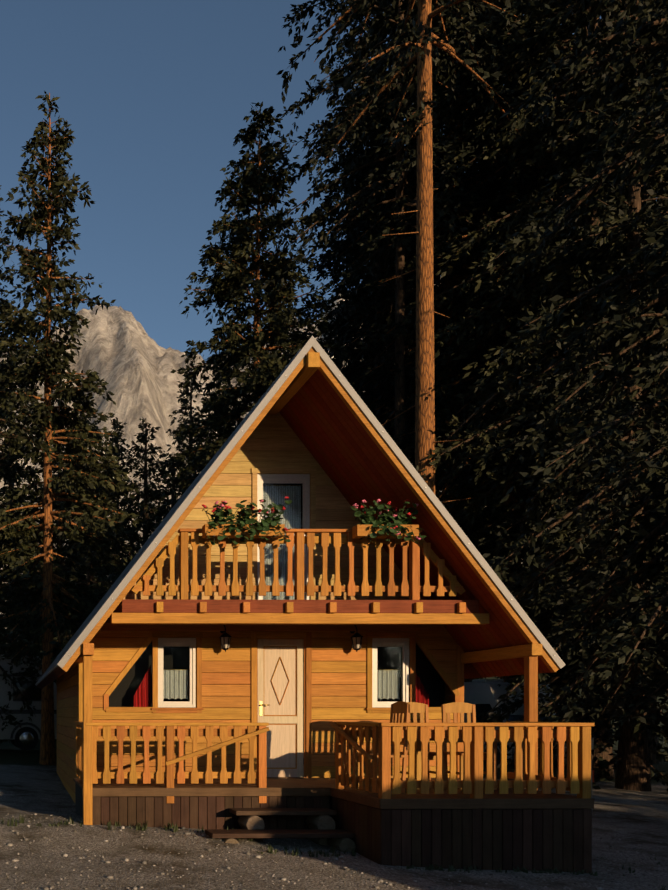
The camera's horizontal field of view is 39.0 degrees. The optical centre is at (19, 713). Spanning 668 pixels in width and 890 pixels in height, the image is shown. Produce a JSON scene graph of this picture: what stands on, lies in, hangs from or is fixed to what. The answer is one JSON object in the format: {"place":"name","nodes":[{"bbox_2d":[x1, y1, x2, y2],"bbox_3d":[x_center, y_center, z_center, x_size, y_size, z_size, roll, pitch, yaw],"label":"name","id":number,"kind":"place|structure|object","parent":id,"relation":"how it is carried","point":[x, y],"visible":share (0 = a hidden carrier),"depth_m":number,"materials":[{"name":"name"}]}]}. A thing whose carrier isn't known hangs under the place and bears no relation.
{"place":"outdoors","nodes":[
{"label":"outdoors","id":0,"kind":"place"},
{"bbox_2d":[57,413,463,802],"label":"chalet walls","id":1,"kind":"structure","parent":0,"point":[339,678],"depth_m":12.54,"materials":[{"name":"brown wood"}]},
{"bbox_2d":[219,625,230,651],"bbox_3d":[3.025,-1.104,12.388,0.166,0.413,0.255,0,0,-1],"label":"wall lantern","id":2,"kind":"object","parent":1,"relation":"attached to","point":[225,638],"depth_m":12.31,"materials":[{"name":"black metal"}]},
{"bbox_2d":[251,632,311,777],"bbox_3d":[3.898,-0.119,12.556,0.899,2.174,0.125,0,0,-1],"label":"door","id":3,"kind":"structure","parent":1,"relation":"in","point":[281,683],"depth_m":12.56,"materials":[{"name":"beige wood"}]},
{"bbox_2d":[103,468,460,712],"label":"windows","id":4,"kind":"structure","parent":1,"relation":"in","point":[167,683],"depth_m":12.54,"materials":[{"name":"white wood"}]},
{"bbox_2d":[101,528,488,630],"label":"balcony","id":5,"kind":"structure","parent":1,"relation":"attached to","point":[414,612],"depth_m":11.29,"materials":[{"name":"brown wood"}]},
{"bbox_2d":[202,496,291,544],"bbox_3d":[3.001,-2.522,11.071,1.149,0.626,0.450,0,0,-1],"label":"flower box","id":6,"kind":"object","parent":5,"relation":"attached to","point":[241,528],"visible":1,"depth_m":11.08,"materials":[{"name":"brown wood"}]},
{"bbox_2d":[350,499,426,543],"bbox_3d":[4.867,-2.529,11.090,1.010,0.606,0.437,0,0,-1],"label":"flower box","id":7,"kind":"object","parent":5,"relation":"attached to","point":[370,526],"visible":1,"depth_m":11.11,"materials":[{"name":"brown wood"}]},
{"bbox_2d":[35,335,565,688],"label":"roof","id":8,"kind":"structure","parent":1,"relation":"on","point":[311,396],"depth_m":11.17,"materials":[{"name":"brown wood"}]},
{"bbox_2d":[350,625,362,651],"bbox_3d":[4.969,-1.104,12.417,0.166,0.413,0.255,0,0,-1],"label":"wall lantern","id":9,"kind":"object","parent":1,"relation":"attached to","point":[356,638],"depth_m":12.34,"materials":[{"name":"black metal"}]},
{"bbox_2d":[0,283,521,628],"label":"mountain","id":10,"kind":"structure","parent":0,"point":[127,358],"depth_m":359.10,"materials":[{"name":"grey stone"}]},
{"bbox_2d":[0,0,656,362],"label":"sky","id":11,"kind":"structure","parent":0,"point":[155,96],"materials":[{"name":"blue"}]},
{"bbox_2d":[0,667,667,889],"bbox_3d":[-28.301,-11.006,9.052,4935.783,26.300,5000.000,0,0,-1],"label":"ground","id":12,"kind":"structure","parent":0,"point":[29,784],"depth_m":9.60,"materials":[{"name":"grey gravel"}]},
{"bbox_2d":[0,654,56,750],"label":"camper van","id":13,"kind":"object","parent":12,"relation":"on","point":[27,737],"visible":0.42,"depth_m":24.06,"materials":[{"name":"grey"}]},
{"bbox_2d":[0,185,76,732],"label":"spruce","id":14,"kind":"object","parent":12,"relation":"on","point":[5,463],"visible":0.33,"depth_m":23.92,"materials":[{"name":"green plant"}]},
{"bbox_2d":[0,301,80,650],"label":"spruce","id":15,"kind":"object","parent":12,"relation":"on","point":[4,414],"visible":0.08,"depth_m":36.28,"materials":[{"name":"green plant"}]},
{"bbox_2d":[0,365,110,651],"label":"spruce","id":16,"kind":"object","parent":12,"relation":"on","point":[59,541],"visible":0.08,"depth_m":40.27,"materials":[{"name":"green plant"}]},
{"bbox_2d":[0,423,131,748],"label":"spruce","id":17,"kind":"object","parent":12,"relation":"on","point":[89,561],"visible":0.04,"depth_m":29.20,"materials":[{"name":"green plant"}]},
{"bbox_2d":[0,90,141,764],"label":"spruce","id":18,"kind":"object","parent":12,"relation":"on","point":[45,367],"visible":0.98,"depth_m":20.32,"materials":[{"name":"green plant"}]},
{"bbox_2d":[53,394,126,588],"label":"spruce","id":19,"kind":"object","parent":12,"relation":"on","point":[68,545],"visible":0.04,"depth_m":52.40,"materials":[{"name":"green plant"}]},
{"bbox_2d":[79,417,148,593],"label":"spruce","id":20,"kind":"object","parent":12,"relation":"on","point":[106,575],"visible":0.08,"depth_m":48.34,"materials":[{"name":"green plant"}]},
{"bbox_2d":[101,417,178,583],"bbox_3d":[5.201,-4.994,34.441,6.209,14.491,6.439,0,0,-33],"label":"spruce","id":21,"kind":"object","parent":12,"relation":"on","point":[145,495],"visible":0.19,"depth_m":34.29,"materials":[{"name":"green plant"}]},
{"bbox_2d":[135,452,194,537],"bbox_3d":[5.508,-3.645,30.386,5.794,11.782,5.728,0,0,-1],"label":"spruce","id":22,"kind":"object","parent":12,"relation":"on","point":[162,508],"visible":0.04,"depth_m":30.59,"materials":[{"name":"green plant"}]},
{"bbox_2d":[153,369,208,509],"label":"spruce","id":23,"kind":"object","parent":12,"relation":"on","point":[187,393],"visible":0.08,"depth_m":42.40,"materials":[{"name":"green plant"}]},
{"bbox_2d":[185,343,243,479],"bbox_3d":[9.067,-7.702,38.591,6.864,18.632,7.687,0,0,37],"label":"spruce","id":24,"kind":"object","parent":12,"relation":"on","point":[211,386],"visible":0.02,"depth_m":38.45,"materials":[{"name":"green plant"}]},
{"bbox_2d":[159,101,348,503],"bbox_3d":[7.314,-8.800,26.682,6.405,20.625,6.495,0,0,-1],"label":"spruce","id":25,"kind":"object","parent":12,"relation":"on","point":[232,282],"visible":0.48,"depth_m":26.20,"materials":[{"name":"green plant"}]},
{"bbox_2d":[205,808,355,851],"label":"porch steps","id":26,"kind":"structure","parent":12,"relation":"on","point":[321,824],"depth_m":10.49,"materials":[{"name":"brown wood"}]},
{"bbox_2d":[83,655,537,824],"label":"support posts","id":27,"kind":"object","parent":12,"relation":"on","point":[530,688],"visible":0.46,"depth_m":10.84,"materials":[{"name":"brown wood"}]},
{"bbox_2d":[0,813,665,889],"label":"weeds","id":28,"kind":"object","parent":12,"relation":"on","point":[296,852],"visible":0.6,"depth_m":9.79,"materials":[{"name":"green plant"}]},
{"bbox_2d":[73,778,593,872],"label":"chalet decks","id":29,"kind":"object","parent":12,"relation":"on","point":[539,830],"visible":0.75,"depth_m":9.50,"materials":[{"name":"brown wood"}]},
{"bbox_2d":[73,721,269,802],"bbox_3d":[2.014,0.645,11.647,2.404,1.045,1.648,0,0,-1],"label":"porch railing","id":30,"kind":"object","parent":29,"relation":"on","point":[223,732],"visible":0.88,"depth_m":10.89,"materials":[{"name":"brown wood"}]},
{"bbox_2d":[356,701,410,792],"bbox_3d":[4.478,0.411,10.387,0.505,1.116,0.460,0,0,-1],"label":"chair","id":31,"kind":"object","parent":29,"relation":"on","point":[399,708],"visible":0.62,"depth_m":10.26,"materials":[{"name":"brown wood"}]},
{"bbox_2d":[396,702,446,788],"bbox_3d":[5.203,0.411,10.925,0.460,1.116,0.505,0,0,-1],"label":"chair","id":32,"kind":"object","parent":29,"relation":"on","point":[419,708],"visible":0.35,"depth_m":11.13,"materials":[{"name":"brown wood"}]},
{"bbox_2d":[329,721,593,798],"bbox_3d":[5.242,0.546,10.213,2.483,0.884,1.510,0,0,-1],"label":"terrace railing","id":33,"kind":"object","parent":29,"relation":"on","point":[576,736],"visible":0.98,"depth_m":9.50,"materials":[{"name":"brown wood"}]},
{"bbox_2d":[441,702,485,788],"bbox_3d":[5.833,0.411,10.934,0.460,1.116,0.505,0,0,-1],"label":"chair","id":34,"kind":"object","parent":29,"relation":"on","point":[455,708],"visible":0.5,"depth_m":11.15,"materials":[{"name":"brown wood"}]},
{"bbox_2d":[415,738,523,793],"bbox_3d":[5.512,0.598,10.332,1.100,0.740,0.700,0,0,-1],"label":"terrace table","id":35,"kind":"object","parent":29,"relation":"on","point":[418,760],"visible":0.29,"depth_m":10.57,"materials":[{"name":"brown wood"}]},
{"bbox_2d":[0,813,667,889],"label":"gravel stones","id":36,"kind":"object","parent":12,"relation":"on","point":[227,867],"visible":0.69,"depth_m":9.15,"materials":[{"name":"grey gravel"}]},
{"bbox_2d":[281,0,478,507],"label":"pine","id":37,"kind":"object","parent":12,"relation":"on","point":[351,372],"visible":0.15,"depth_m":30.62,"materials":[{"name":"green plant"}]},
{"bbox_2d":[302,67,465,500],"bbox_3d":[15.170,-13.260,36.754,7.873,30.000,9.300,0,0,-33],"label":"tree","id":38,"kind":"object","parent":12,"relation":"on","point":[346,195],"depth_m":36.75,"materials":[{"name":"green plant"}]},
{"bbox_2d":[255,0,556,453],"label":"tree","id":39,"kind":"object","parent":12,"relation":"on","point":[401,198],"visible":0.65,"depth_m":25.01,"materials":[{"name":"green plant"}]},
{"bbox_2d":[276,0,571,502],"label":"tree","id":40,"kind":"object","parent":12,"relation":"on","point":[423,14],"visible":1,"depth_m":20.55,"materials":[{"name":"brown plant"}]},
{"bbox_2d":[348,5,540,681],"bbox_3d":[18.707,-15.260,34.586,12.282,34.032,10.490,0,0,-1],"label":"pine","id":41,"kind":"object","parent":12,"relation":"on","point":[479,550],"visible":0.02,"depth_m":32.69,"materials":[{"name":"green plant"}]},
{"bbox_2d":[327,0,579,523],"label":"pine","id":42,"kind":"object","parent":12,"relation":"on","point":[385,362],"visible":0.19,"depth_m":26.19,"materials":[{"name":"green plant"}]},
{"bbox_2d":[349,0,645,764],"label":"pine","id":43,"kind":"object","parent":12,"relation":"on","point":[467,299],"visible":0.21,"depth_m":24.59,"materials":[{"name":"green plant"}]},
{"bbox_2d":[464,679,566,767],"bbox_3d":[14.167,0.280,25.677,2.530,2.600,5.410,0,0,-9],"label":"van","id":44,"kind":"object","parent":12,"relation":"on","point":[482,695],"visible":0.04,"depth_m":24.04,"materials":[{"name":"grey"}]},
{"bbox_2d":[387,0,667,778],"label":"pine","id":45,"kind":"object","parent":12,"relation":"on","point":[490,433],"visible":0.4,"depth_m":21.83,"materials":[{"name":"green plant"}]},
{"bbox_2d":[464,7,655,709],"bbox_3d":[20.871,-13.288,32.506,10.581,30.064,11.383,0,0,-1],"label":"pine","id":46,"kind":"object","parent":12,"relation":"on","point":[480,522],"depth_m":31.96,"materials":[{"name":"green plant"}]},
{"bbox_2d":[458,0,667,791],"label":"spruce","id":47,"kind":"object","parent":12,"relation":"on","point":[632,765],"visible":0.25,"depth_m":18.63,"materials":[{"name":"green plant"}]},
{"bbox_2d":[482,0,667,732],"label":"pine","id":48,"kind":"object","parent":12,"relation":"on","point":[647,328],"visible":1,"depth_m":12.84,"materials":[{"name":"green plant"}]},
{"bbox_2d":[485,5,667,763],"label":"pine","id":49,"kind":"object","parent":12,"relation":"on","point":[545,621],"depth_m":26.43,"materials":[{"name":"green plant"}]},
{"bbox_2d":[591,734,595,814],"bbox_3d":[9.582,1.028,14.113,0.152,1.360,0.160,0,0,-1],"label":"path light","id":50,"kind":"object","parent":12,"relation":"on","point":[592,751],"visible":0.35,"depth_m":14.08,"materials":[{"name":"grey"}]}
]}

